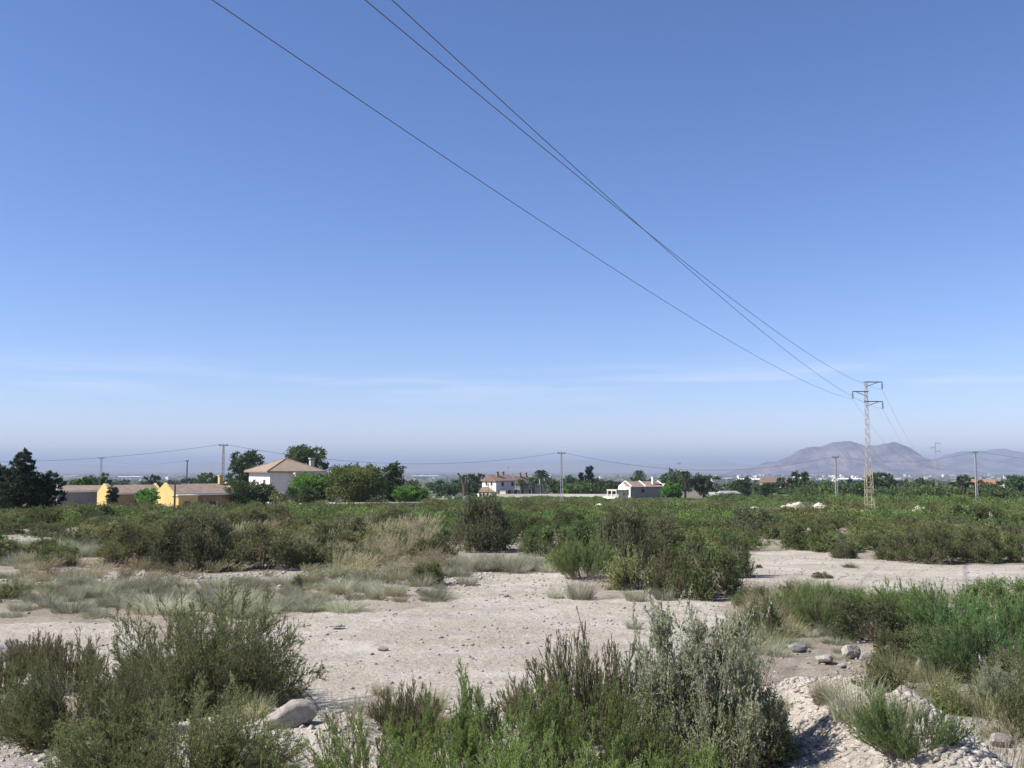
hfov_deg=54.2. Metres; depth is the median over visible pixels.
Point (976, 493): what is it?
utility pole
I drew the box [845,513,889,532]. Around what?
olive shrub
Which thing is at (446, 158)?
power cable
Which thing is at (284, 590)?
sage tuft
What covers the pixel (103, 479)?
tree
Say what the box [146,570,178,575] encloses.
dry tuft
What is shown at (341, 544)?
dry grass clump
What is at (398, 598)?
dry tuft
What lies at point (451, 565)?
sage tuft
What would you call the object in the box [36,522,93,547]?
olive shrub
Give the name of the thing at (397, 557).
dry grass clump
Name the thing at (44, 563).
dry grass clump
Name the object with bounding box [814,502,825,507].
spoil mound
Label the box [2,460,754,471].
hills
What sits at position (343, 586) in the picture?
sage tuft
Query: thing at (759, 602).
dry tuft
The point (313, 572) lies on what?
dry grass clump
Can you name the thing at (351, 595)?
dry tuft
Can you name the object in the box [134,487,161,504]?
leafy tree
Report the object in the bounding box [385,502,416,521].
olive shrub
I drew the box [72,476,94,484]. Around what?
leafy tree
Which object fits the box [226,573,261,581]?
sage tuft
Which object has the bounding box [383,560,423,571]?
sage tuft
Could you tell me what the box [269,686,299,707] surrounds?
dry tuft
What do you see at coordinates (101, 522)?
olive shrub
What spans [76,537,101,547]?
sage tuft
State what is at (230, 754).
wiry bush
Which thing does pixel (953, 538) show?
dark shrub
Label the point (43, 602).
sage tuft
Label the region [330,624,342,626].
rock
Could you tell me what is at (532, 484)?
palm tree
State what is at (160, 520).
olive shrub
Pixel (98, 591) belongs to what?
sage tuft
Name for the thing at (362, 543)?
dry grass clump
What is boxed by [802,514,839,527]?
olive shrub
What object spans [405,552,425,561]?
dry grass clump
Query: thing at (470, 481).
plain tree
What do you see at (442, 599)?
sage tuft
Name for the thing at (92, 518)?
olive shrub
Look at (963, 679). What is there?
dry tuft
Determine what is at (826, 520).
green shrub
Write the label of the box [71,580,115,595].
sage tuft
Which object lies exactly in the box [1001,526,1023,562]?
green shrub
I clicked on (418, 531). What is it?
dry grass clump
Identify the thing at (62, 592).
sage tuft
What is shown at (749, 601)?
dry tuft
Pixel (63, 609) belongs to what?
sage tuft
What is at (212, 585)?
sage tuft
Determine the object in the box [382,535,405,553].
dry grass clump
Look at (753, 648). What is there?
sage tuft
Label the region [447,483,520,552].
dark shrub
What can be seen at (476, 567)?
sage tuft
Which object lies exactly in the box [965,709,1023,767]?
dry stalk plant
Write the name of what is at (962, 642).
feathery shrub
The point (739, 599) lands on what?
green shrub
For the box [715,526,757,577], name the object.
green shrub
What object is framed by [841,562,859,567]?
olive shrub
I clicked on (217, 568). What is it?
dry grass clump
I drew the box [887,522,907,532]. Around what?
olive shrub
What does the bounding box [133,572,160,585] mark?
sage tuft
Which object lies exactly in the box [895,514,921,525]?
dark shrub
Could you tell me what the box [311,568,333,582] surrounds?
dry grass clump
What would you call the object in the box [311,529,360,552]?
olive shrub
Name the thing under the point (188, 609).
sage tuft
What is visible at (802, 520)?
green shrub
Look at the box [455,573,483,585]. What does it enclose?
sage tuft
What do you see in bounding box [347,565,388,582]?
sage tuft
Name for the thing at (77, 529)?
olive shrub
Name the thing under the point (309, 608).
sage tuft
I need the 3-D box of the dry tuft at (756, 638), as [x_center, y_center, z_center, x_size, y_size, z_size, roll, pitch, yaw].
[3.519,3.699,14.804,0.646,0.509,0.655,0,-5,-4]
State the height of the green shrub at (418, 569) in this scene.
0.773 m
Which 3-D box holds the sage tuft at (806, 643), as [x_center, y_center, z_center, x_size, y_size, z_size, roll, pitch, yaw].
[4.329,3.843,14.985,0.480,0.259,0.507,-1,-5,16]
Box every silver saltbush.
[616,577,789,767]
[722,702,802,767]
[972,658,1023,714]
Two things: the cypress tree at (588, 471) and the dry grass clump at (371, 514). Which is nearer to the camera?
the dry grass clump at (371, 514)
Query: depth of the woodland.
2896.36 m
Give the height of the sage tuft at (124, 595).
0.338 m
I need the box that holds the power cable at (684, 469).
[563,452,834,469]
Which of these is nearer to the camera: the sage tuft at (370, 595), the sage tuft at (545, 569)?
the sage tuft at (370, 595)
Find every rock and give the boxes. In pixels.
[0,640,25,660]
[262,699,318,729]
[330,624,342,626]
[378,646,388,650]
[788,642,806,652]
[815,654,832,663]
[837,663,846,667]
[841,645,860,658]
[859,652,872,661]
[897,685,912,693]
[915,659,928,671]
[989,733,1012,746]
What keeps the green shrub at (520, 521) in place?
on the ground
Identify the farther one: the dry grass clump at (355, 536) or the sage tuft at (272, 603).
the dry grass clump at (355, 536)
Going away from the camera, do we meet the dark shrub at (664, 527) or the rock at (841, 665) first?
the rock at (841, 665)
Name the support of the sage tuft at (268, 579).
on the ground
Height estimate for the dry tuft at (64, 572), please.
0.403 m
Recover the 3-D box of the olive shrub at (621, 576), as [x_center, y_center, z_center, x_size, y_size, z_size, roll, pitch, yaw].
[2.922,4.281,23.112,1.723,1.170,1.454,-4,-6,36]
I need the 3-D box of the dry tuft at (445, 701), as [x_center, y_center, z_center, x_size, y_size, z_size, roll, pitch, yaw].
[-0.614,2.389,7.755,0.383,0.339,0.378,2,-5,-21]
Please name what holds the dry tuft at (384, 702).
on the ground
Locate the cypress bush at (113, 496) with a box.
[104,485,119,504]
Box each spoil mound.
[780,502,805,508]
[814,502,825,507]
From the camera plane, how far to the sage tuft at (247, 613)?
18.21 m
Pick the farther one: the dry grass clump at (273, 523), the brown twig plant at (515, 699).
the dry grass clump at (273, 523)
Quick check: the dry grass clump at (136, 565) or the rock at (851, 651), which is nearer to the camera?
the rock at (851, 651)
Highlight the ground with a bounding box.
[0,472,1023,767]
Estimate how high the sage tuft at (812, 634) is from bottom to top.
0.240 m
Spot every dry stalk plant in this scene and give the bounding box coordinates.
[308,683,376,735]
[702,624,785,690]
[868,678,928,734]
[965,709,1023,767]
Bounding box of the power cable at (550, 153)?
[365,0,881,389]
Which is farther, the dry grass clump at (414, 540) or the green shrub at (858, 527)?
the green shrub at (858, 527)
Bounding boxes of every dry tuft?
[5,571,47,579]
[22,570,37,573]
[34,582,71,592]
[38,566,81,576]
[143,568,160,579]
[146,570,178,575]
[204,588,237,599]
[220,692,279,721]
[228,573,267,585]
[236,584,266,595]
[240,687,275,711]
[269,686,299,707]
[274,665,300,696]
[276,584,307,593]
[294,596,328,605]
[296,586,334,595]
[326,583,347,594]
[338,697,364,712]
[341,588,361,599]
[359,690,396,719]
[364,682,420,717]
[367,565,394,577]
[369,678,395,695]
[373,592,388,600]
[390,591,411,601]
[403,579,417,586]
[404,702,456,723]
[415,677,455,711]
[430,580,448,588]
[433,703,459,731]
[719,593,788,636]
[731,587,796,623]
[733,625,769,649]
[735,576,793,605]
[736,592,787,615]
[737,591,766,618]
[748,635,776,648]
[750,617,780,644]
[751,619,802,646]
[759,606,816,637]
[760,578,801,598]
[772,689,794,709]
[775,596,800,624]
[779,579,835,608]
[783,579,831,593]
[788,595,823,626]
[803,668,839,704]
[810,672,847,700]
[855,691,910,725]
[865,643,913,671]
[893,651,928,680]
[902,650,962,686]
[905,661,967,699]
[923,651,982,683]
[941,676,975,715]
[947,682,1015,720]
[967,703,1019,741]
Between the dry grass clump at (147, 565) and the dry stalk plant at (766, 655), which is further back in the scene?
the dry grass clump at (147, 565)
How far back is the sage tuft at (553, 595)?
21.25 m
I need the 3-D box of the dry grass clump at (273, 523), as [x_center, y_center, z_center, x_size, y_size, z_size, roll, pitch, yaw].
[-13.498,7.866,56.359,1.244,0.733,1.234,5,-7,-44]
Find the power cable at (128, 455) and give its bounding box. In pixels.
[48,444,220,460]
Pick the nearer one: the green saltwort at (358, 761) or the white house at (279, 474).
the green saltwort at (358, 761)
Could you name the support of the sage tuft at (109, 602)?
on the ground
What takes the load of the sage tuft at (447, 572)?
on the ground
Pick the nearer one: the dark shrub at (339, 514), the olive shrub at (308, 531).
the olive shrub at (308, 531)
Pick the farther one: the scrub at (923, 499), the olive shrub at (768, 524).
the scrub at (923, 499)
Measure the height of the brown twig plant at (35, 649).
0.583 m
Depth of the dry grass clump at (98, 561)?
29.96 m
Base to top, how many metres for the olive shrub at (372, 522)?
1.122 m
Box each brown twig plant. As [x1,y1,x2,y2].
[0,627,74,663]
[0,638,31,691]
[25,629,109,692]
[198,636,290,682]
[367,670,443,743]
[492,664,576,728]
[523,608,649,748]
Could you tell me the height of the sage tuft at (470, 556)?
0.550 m
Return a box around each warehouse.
[118,476,143,478]
[736,478,760,481]
[832,478,862,481]
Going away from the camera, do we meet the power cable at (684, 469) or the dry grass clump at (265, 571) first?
the dry grass clump at (265, 571)
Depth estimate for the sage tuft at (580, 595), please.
21.08 m
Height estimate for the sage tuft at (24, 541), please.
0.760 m
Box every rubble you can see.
[0,567,493,594]
[0,674,1023,767]
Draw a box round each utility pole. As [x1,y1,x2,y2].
[169,482,180,506]
[186,460,188,483]
[219,444,227,480]
[557,452,565,500]
[832,456,838,497]
[973,451,978,497]
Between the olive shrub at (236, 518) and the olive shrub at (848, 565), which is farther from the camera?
the olive shrub at (236, 518)
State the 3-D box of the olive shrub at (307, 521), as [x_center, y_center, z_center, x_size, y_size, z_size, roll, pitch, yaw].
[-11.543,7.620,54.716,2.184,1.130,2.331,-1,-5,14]
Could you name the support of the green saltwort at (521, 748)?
on the ground
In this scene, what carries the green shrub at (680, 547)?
on the ground
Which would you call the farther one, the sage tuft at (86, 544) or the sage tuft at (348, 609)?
the sage tuft at (86, 544)
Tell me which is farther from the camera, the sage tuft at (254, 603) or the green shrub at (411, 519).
the green shrub at (411, 519)
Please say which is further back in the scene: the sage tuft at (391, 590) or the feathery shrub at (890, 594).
the sage tuft at (391, 590)
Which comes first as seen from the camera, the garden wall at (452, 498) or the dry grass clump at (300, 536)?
the dry grass clump at (300, 536)
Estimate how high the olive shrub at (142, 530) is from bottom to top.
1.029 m
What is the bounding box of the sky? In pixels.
[0,0,1023,466]
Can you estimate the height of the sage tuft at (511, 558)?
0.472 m
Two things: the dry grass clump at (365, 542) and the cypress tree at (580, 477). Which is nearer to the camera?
the dry grass clump at (365, 542)
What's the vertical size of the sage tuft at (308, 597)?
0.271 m
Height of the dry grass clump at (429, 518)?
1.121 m
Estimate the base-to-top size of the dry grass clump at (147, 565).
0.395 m
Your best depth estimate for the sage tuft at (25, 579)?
24.71 m
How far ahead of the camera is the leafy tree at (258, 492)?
132.98 m
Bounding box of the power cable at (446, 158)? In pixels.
[212,0,842,396]
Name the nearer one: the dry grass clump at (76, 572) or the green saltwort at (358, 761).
the green saltwort at (358, 761)
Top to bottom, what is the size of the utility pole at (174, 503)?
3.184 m
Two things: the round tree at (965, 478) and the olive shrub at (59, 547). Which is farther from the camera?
the round tree at (965, 478)
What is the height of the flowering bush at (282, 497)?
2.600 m
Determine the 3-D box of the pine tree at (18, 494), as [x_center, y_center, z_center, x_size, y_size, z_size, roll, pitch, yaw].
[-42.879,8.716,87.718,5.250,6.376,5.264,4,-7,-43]
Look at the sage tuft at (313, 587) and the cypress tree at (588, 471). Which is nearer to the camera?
the sage tuft at (313, 587)
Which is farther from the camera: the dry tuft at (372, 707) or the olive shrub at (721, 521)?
the olive shrub at (721, 521)
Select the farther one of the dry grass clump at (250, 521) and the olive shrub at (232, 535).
the dry grass clump at (250, 521)
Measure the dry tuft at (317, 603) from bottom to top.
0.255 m
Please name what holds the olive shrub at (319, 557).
on the ground
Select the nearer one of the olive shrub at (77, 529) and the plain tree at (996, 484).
the olive shrub at (77, 529)
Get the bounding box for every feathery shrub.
[542,529,630,580]
[764,583,814,615]
[774,579,875,602]
[785,586,863,632]
[828,585,903,618]
[835,679,985,763]
[862,575,957,623]
[894,577,1012,643]
[902,608,1023,682]
[973,579,1023,651]
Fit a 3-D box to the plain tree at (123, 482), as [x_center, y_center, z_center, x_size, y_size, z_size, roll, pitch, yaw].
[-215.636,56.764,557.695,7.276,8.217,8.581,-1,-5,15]
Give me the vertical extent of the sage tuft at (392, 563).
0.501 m
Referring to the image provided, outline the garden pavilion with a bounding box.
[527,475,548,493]
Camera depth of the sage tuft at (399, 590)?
21.57 m
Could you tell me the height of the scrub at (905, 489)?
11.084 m
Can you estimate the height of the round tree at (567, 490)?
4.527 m
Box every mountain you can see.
[721,441,997,474]
[932,449,1023,473]
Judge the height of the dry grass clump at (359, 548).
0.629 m
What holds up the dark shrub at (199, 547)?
on the ground
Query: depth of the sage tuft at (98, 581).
22.11 m
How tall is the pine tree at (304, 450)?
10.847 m
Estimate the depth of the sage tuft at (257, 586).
22.33 m
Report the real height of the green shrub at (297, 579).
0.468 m
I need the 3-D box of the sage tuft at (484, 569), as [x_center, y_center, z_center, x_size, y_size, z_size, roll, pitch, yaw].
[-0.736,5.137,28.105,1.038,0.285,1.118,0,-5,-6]
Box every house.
[244,458,338,504]
[603,477,665,498]
[759,478,785,488]
[967,479,995,487]
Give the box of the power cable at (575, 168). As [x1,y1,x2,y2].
[392,0,880,408]
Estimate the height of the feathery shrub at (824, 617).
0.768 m
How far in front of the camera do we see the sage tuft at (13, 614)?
18.59 m
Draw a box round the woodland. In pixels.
[42,473,1021,486]
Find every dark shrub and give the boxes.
[21,523,72,537]
[146,500,237,572]
[243,502,291,526]
[289,514,312,521]
[328,512,354,519]
[330,517,351,523]
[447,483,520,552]
[587,492,652,568]
[640,504,690,564]
[723,503,778,529]
[735,518,775,535]
[830,539,858,558]
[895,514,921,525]
[927,516,959,523]
[932,534,960,547]
[991,525,1010,536]
[1001,524,1023,542]
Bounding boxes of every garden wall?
[311,502,418,505]
[429,496,466,499]
[497,494,618,497]
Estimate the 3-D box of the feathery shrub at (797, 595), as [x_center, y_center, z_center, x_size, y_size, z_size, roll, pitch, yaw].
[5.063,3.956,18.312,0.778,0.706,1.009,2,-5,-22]
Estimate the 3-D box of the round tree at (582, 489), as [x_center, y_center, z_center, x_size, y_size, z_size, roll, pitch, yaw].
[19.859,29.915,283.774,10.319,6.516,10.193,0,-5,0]
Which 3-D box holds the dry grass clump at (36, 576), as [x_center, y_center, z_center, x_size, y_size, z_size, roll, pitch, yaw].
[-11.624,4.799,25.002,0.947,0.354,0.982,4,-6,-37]
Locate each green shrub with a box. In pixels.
[0,531,21,555]
[8,518,28,528]
[18,504,62,527]
[18,522,35,528]
[26,537,59,550]
[32,540,83,566]
[70,503,119,527]
[291,573,302,589]
[404,516,430,524]
[409,557,445,584]
[417,522,451,540]
[424,519,454,531]
[437,514,457,525]
[495,510,525,520]
[504,522,518,539]
[508,511,534,533]
[515,522,569,556]
[519,532,541,542]
[524,524,547,535]
[534,516,546,524]
[535,517,561,533]
[542,540,593,564]
[550,508,584,527]
[557,521,602,546]
[568,517,611,533]
[568,519,647,538]
[582,518,610,528]
[587,524,684,546]
[628,506,685,518]
[640,510,659,521]
[644,514,680,529]
[658,539,718,567]
[661,519,749,601]
[667,679,803,767]
[677,520,710,533]
[690,517,717,528]
[694,525,777,550]
[697,525,724,534]
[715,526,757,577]
[730,528,762,538]
[731,584,768,607]
[736,529,761,545]
[740,595,783,636]
[766,511,784,521]
[772,516,805,528]
[773,580,809,597]
[776,523,833,550]
[796,517,815,527]
[806,528,865,552]
[813,515,840,529]
[820,586,848,600]
[826,591,915,643]
[845,521,910,541]
[855,533,896,550]
[868,625,926,666]
[872,532,917,560]
[888,620,955,669]
[895,524,963,564]
[902,526,919,534]
[944,504,988,522]
[944,528,963,538]
[950,574,1023,615]
[951,521,1007,563]
[952,535,992,550]
[964,503,1007,520]
[979,518,1010,531]
[1000,518,1023,535]
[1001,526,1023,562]
[1008,512,1023,528]
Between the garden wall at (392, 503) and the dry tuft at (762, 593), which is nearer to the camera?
the dry tuft at (762, 593)
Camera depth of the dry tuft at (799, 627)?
16.05 m
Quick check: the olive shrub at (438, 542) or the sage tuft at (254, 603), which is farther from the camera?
the olive shrub at (438, 542)
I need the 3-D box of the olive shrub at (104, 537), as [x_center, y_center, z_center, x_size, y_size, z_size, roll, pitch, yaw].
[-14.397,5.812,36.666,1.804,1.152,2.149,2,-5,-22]
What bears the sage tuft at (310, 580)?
on the ground
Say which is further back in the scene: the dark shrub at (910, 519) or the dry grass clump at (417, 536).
the dark shrub at (910, 519)
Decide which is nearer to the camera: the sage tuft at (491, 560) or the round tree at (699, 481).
the sage tuft at (491, 560)
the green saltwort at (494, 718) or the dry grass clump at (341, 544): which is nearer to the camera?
the green saltwort at (494, 718)
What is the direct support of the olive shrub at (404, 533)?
on the ground
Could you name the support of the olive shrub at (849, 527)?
on the ground
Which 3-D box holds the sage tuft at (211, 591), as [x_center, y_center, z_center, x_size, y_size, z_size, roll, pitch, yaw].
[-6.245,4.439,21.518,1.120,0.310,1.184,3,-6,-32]
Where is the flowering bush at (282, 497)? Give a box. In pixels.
[270,490,288,504]
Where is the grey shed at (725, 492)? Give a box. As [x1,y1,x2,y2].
[716,491,741,498]
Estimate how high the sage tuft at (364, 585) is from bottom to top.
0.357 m
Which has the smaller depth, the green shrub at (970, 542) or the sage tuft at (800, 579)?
the sage tuft at (800, 579)
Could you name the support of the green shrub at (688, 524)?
on the ground
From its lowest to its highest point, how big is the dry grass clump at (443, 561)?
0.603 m
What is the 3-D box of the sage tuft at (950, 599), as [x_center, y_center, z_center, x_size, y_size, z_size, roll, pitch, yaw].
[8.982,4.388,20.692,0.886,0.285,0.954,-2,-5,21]
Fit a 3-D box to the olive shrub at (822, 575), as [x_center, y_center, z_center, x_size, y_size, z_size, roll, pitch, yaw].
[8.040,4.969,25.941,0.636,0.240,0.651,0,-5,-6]
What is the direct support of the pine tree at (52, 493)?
on the ground
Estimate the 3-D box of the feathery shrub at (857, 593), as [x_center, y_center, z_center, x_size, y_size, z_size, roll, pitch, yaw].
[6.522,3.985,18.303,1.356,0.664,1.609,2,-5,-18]
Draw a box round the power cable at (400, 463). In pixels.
[226,444,559,463]
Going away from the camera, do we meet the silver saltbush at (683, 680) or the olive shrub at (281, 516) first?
the silver saltbush at (683, 680)
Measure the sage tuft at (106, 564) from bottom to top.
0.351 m
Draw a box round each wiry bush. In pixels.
[0,633,187,754]
[0,665,66,732]
[36,720,176,767]
[41,576,328,721]
[43,657,318,767]
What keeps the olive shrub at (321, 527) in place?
on the ground
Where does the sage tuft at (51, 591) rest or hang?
on the ground
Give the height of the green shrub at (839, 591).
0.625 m
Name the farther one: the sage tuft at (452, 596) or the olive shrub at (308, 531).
the olive shrub at (308, 531)
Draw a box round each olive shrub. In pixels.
[0,521,26,534]
[0,539,16,562]
[0,577,33,601]
[11,539,46,554]
[36,520,64,529]
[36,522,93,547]
[49,542,76,553]
[51,519,71,525]
[75,511,103,527]
[75,518,120,543]
[75,523,106,537]
[77,516,115,528]
[79,517,97,525]
[87,514,141,529]
[93,533,138,548]
[93,539,117,557]
[95,512,129,526]
[96,513,166,567]
[113,523,158,538]
[131,506,162,525]
[138,518,161,528]
[146,513,190,532]
[154,522,185,541]
[173,512,202,523]
[204,526,251,546]
[214,515,310,571]
[222,505,260,526]
[241,527,309,564]
[267,511,314,527]
[278,515,318,525]
[278,533,350,567]
[280,518,304,530]
[289,523,312,533]
[298,523,333,538]
[304,514,368,544]
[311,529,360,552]
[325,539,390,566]
[356,520,419,548]
[367,510,393,522]
[368,517,402,530]
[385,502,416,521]
[407,530,458,560]
[408,509,448,525]
[601,544,669,590]
[642,541,692,593]
[676,524,690,536]
[685,525,744,555]
[699,515,726,527]
[720,523,747,538]
[722,518,750,529]
[758,520,805,539]
[762,522,790,536]
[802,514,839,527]
[807,512,848,527]
[810,525,837,535]
[810,571,832,578]
[841,516,881,530]
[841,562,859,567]
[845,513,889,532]
[847,524,905,542]
[848,650,929,693]
[883,516,917,526]
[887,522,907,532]
[919,514,941,527]
[920,674,999,716]
[922,621,941,651]
[925,513,988,532]
[948,519,1001,542]
[957,518,995,528]
[963,644,1023,698]
[983,668,1023,740]
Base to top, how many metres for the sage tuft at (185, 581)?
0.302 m
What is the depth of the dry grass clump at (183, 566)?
27.39 m
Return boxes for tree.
[0,447,54,510]
[0,463,16,489]
[31,470,67,508]
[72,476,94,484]
[91,477,105,484]
[98,472,111,484]
[117,479,129,484]
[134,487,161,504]
[141,474,160,487]
[180,478,194,483]
[192,471,217,483]
[223,477,277,506]
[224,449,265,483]
[283,444,328,476]
[284,485,321,504]
[287,470,336,501]
[320,462,388,501]
[380,461,406,501]
[389,484,430,501]
[428,482,436,492]
[434,484,459,496]
[436,480,444,485]
[457,473,466,496]
[459,478,476,492]
[459,482,479,496]
[467,473,484,488]
[514,479,527,493]
[525,477,538,493]
[530,470,550,493]
[543,478,563,493]
[556,482,566,493]
[561,484,576,493]
[565,477,578,483]
[565,478,599,493]
[578,472,584,491]
[583,465,594,493]
[590,477,604,493]
[595,478,619,493]
[631,470,646,480]
[658,467,691,492]
[659,482,683,497]
[675,471,693,497]
[690,472,720,497]
[691,479,712,495]
[715,483,721,490]
[729,478,752,495]
[741,476,757,486]
[752,482,781,497]
[773,477,786,489]
[784,470,815,488]
[788,479,815,494]
[817,480,836,487]
[840,477,856,486]
[865,475,885,487]
[869,472,894,487]
[883,476,897,487]
[897,479,908,486]
[914,477,929,485]
[930,479,941,485]
[948,474,976,488]
[954,474,974,483]
[972,479,987,487]
[990,480,1002,487]
[999,474,1023,491]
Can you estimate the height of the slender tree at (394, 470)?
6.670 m
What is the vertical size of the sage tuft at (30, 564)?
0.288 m
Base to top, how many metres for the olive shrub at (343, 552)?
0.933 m
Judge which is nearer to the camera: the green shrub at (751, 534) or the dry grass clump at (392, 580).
the dry grass clump at (392, 580)
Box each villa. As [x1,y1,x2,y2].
[477,472,529,496]
[512,473,530,493]
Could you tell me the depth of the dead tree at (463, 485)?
233.67 m
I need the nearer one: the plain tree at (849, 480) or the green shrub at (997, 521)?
the green shrub at (997, 521)
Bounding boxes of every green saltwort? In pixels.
[255,748,315,767]
[287,701,439,767]
[369,674,507,767]
[377,713,549,767]
[439,656,601,767]
[476,717,644,767]
[518,652,682,767]
[578,706,722,767]
[610,732,730,767]
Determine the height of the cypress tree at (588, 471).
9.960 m
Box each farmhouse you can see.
[97,483,159,506]
[156,475,235,507]
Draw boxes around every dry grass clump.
[14,550,41,565]
[16,564,46,571]
[26,568,66,582]
[31,556,65,570]
[32,572,72,580]
[45,563,65,573]
[53,553,72,567]
[68,567,91,578]
[76,555,94,567]
[84,562,121,578]
[90,557,101,566]
[116,565,142,580]
[117,561,143,575]
[126,554,154,569]
[138,559,170,570]
[146,568,161,575]
[157,558,182,570]
[157,560,193,573]
[161,571,195,580]
[175,560,196,571]
[183,567,210,578]
[202,557,234,572]
[227,559,262,571]
[230,521,253,536]
[238,518,264,529]
[259,519,281,526]
[262,568,281,575]
[279,533,311,542]
[293,571,331,583]
[296,568,326,580]
[300,561,323,571]
[301,536,321,548]
[306,563,327,575]
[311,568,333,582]
[325,564,346,578]
[328,527,355,541]
[328,538,353,553]
[332,549,351,569]
[335,560,356,575]
[341,526,361,540]
[341,569,366,579]
[347,551,371,564]
[347,556,371,567]
[349,562,383,575]
[350,515,370,529]
[350,542,375,555]
[355,538,366,549]
[355,552,382,570]
[357,510,378,522]
[362,544,394,560]
[362,566,379,578]
[363,535,389,546]
[366,533,391,555]
[368,520,392,531]
[371,538,394,552]
[371,548,393,568]
[372,531,403,547]
[378,574,403,583]
[380,543,410,561]
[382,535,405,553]
[383,569,408,582]
[386,514,410,525]
[386,558,413,566]
[388,542,408,561]
[390,551,413,563]
[392,520,416,534]
[397,564,411,574]
[399,511,423,521]
[403,562,424,576]
[405,531,431,553]
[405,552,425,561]
[408,528,431,536]
[408,530,429,544]
[408,533,430,555]
[413,544,441,560]
[414,555,430,566]
[415,513,444,524]
[422,549,450,562]
[424,523,441,536]
[424,525,438,538]
[424,543,442,556]
[429,552,451,568]
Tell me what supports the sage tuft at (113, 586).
on the ground
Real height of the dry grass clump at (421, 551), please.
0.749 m
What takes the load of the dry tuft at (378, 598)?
on the ground
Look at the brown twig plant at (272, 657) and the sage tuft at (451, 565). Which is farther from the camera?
the sage tuft at (451, 565)
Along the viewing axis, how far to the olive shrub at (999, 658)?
11.47 m
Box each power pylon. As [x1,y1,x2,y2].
[852,381,882,511]
[935,443,940,485]
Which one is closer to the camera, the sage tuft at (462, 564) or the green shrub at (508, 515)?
the sage tuft at (462, 564)
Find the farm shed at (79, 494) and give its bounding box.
[56,484,108,505]
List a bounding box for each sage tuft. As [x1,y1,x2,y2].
[0,549,35,564]
[0,559,16,565]
[0,570,27,578]
[0,608,32,617]
[2,595,36,611]
[5,534,36,545]
[7,532,35,547]
[8,577,38,587]
[9,556,35,565]
[9,561,36,568]
[9,576,46,582]
[11,587,58,602]
[24,593,49,601]
[32,584,76,593]
[32,593,66,607]
[35,575,69,592]
[38,591,74,601]
[40,594,100,613]
[47,536,82,546]
[56,566,89,584]
[56,583,88,597]
[56,586,77,597]
[59,543,91,551]
[59,588,86,601]
[63,575,99,585]
[67,568,88,577]
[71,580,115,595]
[74,565,113,574]
[75,581,103,597]
[75,583,120,597]
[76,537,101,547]
[76,551,100,557]
[77,611,108,618]
[78,543,95,556]
[81,573,117,587]
[81,602,111,616]
[82,544,102,554]
[83,587,147,607]
[88,561,116,569]
[93,592,121,606]
[102,578,123,592]
[105,587,142,599]
[108,593,157,608]
[110,573,139,583]
[111,582,148,593]
[112,578,147,589]
[118,586,204,614]
[120,576,157,588]
[128,576,166,593]
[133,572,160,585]
[144,574,180,588]
[152,587,178,602]
[157,584,178,592]
[158,605,182,616]
[159,586,199,601]
[164,583,199,594]
[167,600,199,614]
[168,586,200,596]
[174,578,196,587]
[189,584,265,612]
[194,571,241,588]
[197,601,219,611]
[202,586,240,596]
[223,597,258,618]
[225,574,250,582]
[225,578,246,589]
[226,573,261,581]
[229,600,261,615]
[234,580,263,587]
[239,594,265,608]
[241,579,268,589]
[245,574,274,586]
[248,588,279,599]
[255,589,284,601]
[258,591,298,606]
[258,601,284,613]
[268,572,298,585]
[269,597,285,609]
[276,583,302,594]
[277,583,300,590]
[278,600,302,611]
[280,586,317,597]
[280,593,307,604]
[286,579,323,587]
[289,591,314,601]
[293,570,327,585]
[295,599,321,612]
[304,595,328,604]
[310,584,327,590]
[311,561,351,576]
[313,579,344,591]
[317,591,337,600]
[318,594,377,612]
[322,583,355,594]
[324,577,358,590]
[336,572,362,584]
[342,592,363,599]
[346,591,372,598]
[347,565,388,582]
[350,576,378,592]
[354,578,375,592]
[360,574,384,586]
[362,580,402,594]
[363,584,382,599]
[381,557,410,569]
[381,580,410,596]
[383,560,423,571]
[383,585,401,594]
[385,568,413,580]
[405,572,440,586]
[409,582,449,596]
[412,592,454,601]
[423,585,448,598]
[432,565,454,576]
[433,592,459,599]
[442,565,463,572]
[446,559,465,570]
[447,553,488,565]
[448,564,475,576]
[455,563,491,571]
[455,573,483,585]
[457,551,480,562]
[457,554,474,571]
[472,559,497,571]
[473,554,509,566]
[474,564,498,571]
[477,553,525,571]
[478,548,510,560]
[490,555,528,570]
[491,553,525,562]
[500,559,535,573]
[511,556,546,571]
[521,552,547,562]
[529,561,557,572]
[545,586,565,598]
[562,576,603,599]
[619,585,653,601]
[625,618,644,629]
[651,585,675,600]
[751,643,784,654]
[752,646,785,654]
[760,643,795,656]
[761,634,790,648]
[784,573,821,585]
[789,633,813,648]
[790,625,821,636]
[805,580,841,592]
[808,619,847,637]
[812,666,899,724]
[819,631,856,645]
[821,652,854,660]
[825,578,870,592]
[828,646,841,654]
[884,683,929,723]
[928,590,958,602]
[939,586,967,597]
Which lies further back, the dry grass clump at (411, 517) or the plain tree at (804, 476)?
the plain tree at (804, 476)
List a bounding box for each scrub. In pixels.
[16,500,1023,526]
[415,495,808,507]
[705,491,1023,508]
[721,478,1023,501]
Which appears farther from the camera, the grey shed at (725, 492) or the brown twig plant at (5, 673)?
the grey shed at (725, 492)
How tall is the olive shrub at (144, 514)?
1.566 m
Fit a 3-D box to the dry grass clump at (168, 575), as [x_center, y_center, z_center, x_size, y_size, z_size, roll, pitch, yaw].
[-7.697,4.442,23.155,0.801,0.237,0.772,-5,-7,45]
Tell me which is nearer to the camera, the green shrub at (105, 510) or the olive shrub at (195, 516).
the olive shrub at (195, 516)
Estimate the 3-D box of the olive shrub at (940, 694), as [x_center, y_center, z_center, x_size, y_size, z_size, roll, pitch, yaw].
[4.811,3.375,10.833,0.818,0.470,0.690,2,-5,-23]

